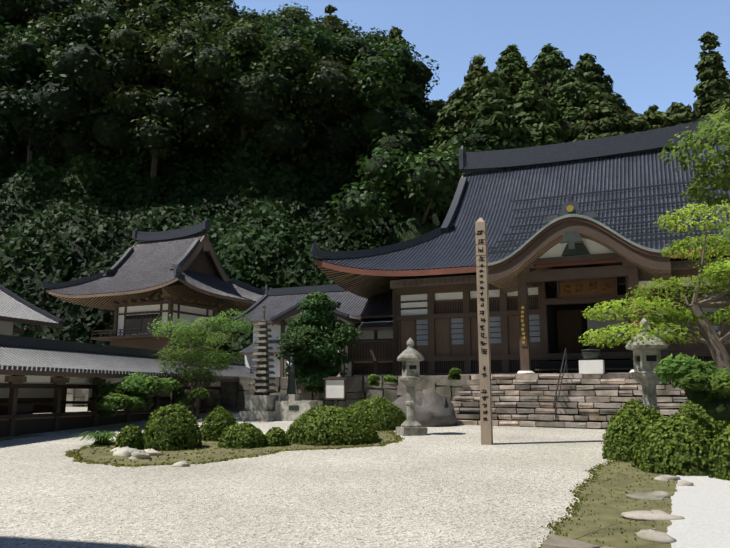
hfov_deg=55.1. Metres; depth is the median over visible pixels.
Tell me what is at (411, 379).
stone lantern
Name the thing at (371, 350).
annex slats
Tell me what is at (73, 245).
kudzu blanket
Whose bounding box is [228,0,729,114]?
sky
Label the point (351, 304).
roof
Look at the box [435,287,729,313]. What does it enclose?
wall panels
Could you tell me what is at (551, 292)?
dark hall
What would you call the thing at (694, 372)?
garden leaves
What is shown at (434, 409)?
boulder
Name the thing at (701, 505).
sand
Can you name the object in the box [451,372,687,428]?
stone retaining wall
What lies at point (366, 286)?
hall rafters
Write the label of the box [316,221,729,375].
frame
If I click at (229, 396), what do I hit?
terrace stone wall
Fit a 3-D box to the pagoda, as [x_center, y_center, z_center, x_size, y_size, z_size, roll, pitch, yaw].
[-3.465,2.995,23.731,1.050,3.960,1.050,-4,-10,21]
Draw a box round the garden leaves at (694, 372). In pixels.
[92,104,729,410]
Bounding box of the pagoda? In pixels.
[240,304,278,421]
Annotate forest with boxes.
[0,0,711,358]
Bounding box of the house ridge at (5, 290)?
[0,284,63,323]
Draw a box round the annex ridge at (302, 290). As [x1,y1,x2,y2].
[231,284,348,320]
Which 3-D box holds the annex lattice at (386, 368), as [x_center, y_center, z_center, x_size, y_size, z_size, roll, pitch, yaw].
[0.454,4.002,29.577,2.083,0.500,0.872,0,-10,2]
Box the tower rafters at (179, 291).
[46,277,252,312]
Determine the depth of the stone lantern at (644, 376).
14.27 m
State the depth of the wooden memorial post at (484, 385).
16.31 m
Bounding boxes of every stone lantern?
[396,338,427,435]
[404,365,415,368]
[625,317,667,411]
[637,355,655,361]
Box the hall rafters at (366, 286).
[316,233,718,298]
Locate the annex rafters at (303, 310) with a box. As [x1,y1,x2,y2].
[240,310,389,327]
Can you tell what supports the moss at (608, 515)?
on the ground
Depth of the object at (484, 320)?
16.39 m
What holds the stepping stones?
on the ground
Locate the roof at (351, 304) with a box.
[239,291,392,351]
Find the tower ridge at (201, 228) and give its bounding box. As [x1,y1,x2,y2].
[42,218,264,294]
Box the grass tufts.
[65,430,675,547]
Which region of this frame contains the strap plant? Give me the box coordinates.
[65,431,117,444]
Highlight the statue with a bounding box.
[286,356,298,409]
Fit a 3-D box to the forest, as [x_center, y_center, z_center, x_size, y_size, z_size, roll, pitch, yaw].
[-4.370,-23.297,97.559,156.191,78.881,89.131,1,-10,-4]
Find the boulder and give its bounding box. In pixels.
[392,390,456,426]
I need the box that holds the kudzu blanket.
[0,80,430,357]
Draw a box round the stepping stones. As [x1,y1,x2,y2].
[620,475,692,542]
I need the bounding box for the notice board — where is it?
[323,377,346,405]
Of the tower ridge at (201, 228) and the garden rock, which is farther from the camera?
the tower ridge at (201, 228)
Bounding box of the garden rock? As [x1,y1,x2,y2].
[110,446,189,466]
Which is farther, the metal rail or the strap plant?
the metal rail
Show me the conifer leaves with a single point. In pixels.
(551, 99)
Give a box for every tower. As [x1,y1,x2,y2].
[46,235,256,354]
[90,300,235,342]
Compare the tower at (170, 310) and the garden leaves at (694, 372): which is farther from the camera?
the tower at (170, 310)
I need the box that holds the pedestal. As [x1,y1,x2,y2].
[275,394,322,420]
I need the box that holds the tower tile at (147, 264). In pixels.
[47,234,262,300]
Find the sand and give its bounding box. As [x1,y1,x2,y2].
[666,475,729,547]
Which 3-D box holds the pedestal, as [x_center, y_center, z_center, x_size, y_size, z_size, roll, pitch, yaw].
[-2.214,4.501,23.486,1.546,0.910,1.337,0,-10,2]
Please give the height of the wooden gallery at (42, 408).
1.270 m
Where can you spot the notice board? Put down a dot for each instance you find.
(334, 388)
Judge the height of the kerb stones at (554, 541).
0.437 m
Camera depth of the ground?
9.71 m
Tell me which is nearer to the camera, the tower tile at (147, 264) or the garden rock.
the garden rock
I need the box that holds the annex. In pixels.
[234,304,392,376]
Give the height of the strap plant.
0.300 m
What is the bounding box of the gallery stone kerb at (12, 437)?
[0,435,43,440]
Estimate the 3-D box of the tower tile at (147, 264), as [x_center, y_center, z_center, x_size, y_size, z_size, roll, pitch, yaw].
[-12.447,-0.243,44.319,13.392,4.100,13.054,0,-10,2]
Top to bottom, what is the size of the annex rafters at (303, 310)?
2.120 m
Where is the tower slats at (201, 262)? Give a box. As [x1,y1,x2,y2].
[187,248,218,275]
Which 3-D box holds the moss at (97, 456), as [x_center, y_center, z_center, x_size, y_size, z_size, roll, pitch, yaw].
[-2.333,3.837,15.614,7.961,0.245,5.067,3,-10,-18]
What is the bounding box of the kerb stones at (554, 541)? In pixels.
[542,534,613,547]
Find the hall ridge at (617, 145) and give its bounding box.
[310,108,729,258]
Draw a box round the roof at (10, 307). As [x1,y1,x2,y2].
[0,290,60,323]
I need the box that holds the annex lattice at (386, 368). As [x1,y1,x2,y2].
[353,362,392,374]
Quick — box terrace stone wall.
[66,375,471,411]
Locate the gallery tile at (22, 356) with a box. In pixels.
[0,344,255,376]
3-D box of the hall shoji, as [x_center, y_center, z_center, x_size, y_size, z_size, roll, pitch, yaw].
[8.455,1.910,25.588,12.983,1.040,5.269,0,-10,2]
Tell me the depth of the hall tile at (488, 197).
29.46 m
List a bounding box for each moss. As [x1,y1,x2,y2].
[73,432,395,464]
[553,461,677,547]
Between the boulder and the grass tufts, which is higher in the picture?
the boulder
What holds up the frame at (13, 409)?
on the ground
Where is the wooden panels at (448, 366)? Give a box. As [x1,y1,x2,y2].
[401,356,715,372]
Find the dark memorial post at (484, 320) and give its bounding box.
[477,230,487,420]
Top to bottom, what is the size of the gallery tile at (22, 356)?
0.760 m
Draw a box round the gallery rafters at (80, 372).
[4,369,230,381]
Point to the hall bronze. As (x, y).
(571, 238)
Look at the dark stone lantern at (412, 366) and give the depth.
18.50 m
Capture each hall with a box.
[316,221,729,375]
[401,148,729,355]
[417,255,729,372]
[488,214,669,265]
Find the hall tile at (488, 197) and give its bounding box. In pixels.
[317,141,729,277]
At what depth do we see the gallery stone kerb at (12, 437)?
17.41 m
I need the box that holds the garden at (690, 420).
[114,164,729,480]
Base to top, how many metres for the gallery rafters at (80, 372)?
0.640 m
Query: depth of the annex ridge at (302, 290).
34.74 m
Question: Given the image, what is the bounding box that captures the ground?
[0,407,611,547]
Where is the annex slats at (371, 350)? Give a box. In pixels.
[348,341,392,358]
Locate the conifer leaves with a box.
[322,4,729,222]
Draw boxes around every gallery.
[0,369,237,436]
[0,397,213,420]
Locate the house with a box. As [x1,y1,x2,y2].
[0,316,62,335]
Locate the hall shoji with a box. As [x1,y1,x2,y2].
[416,308,719,344]
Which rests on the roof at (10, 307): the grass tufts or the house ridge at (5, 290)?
the house ridge at (5, 290)
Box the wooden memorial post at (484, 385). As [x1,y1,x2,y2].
[475,218,492,444]
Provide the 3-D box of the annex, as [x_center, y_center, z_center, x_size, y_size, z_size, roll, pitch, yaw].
[-1.097,2.896,33.580,10.298,4.308,9.621,0,-10,2]
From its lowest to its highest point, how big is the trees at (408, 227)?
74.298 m
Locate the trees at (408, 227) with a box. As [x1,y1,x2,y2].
[0,0,729,245]
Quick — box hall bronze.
[560,231,600,359]

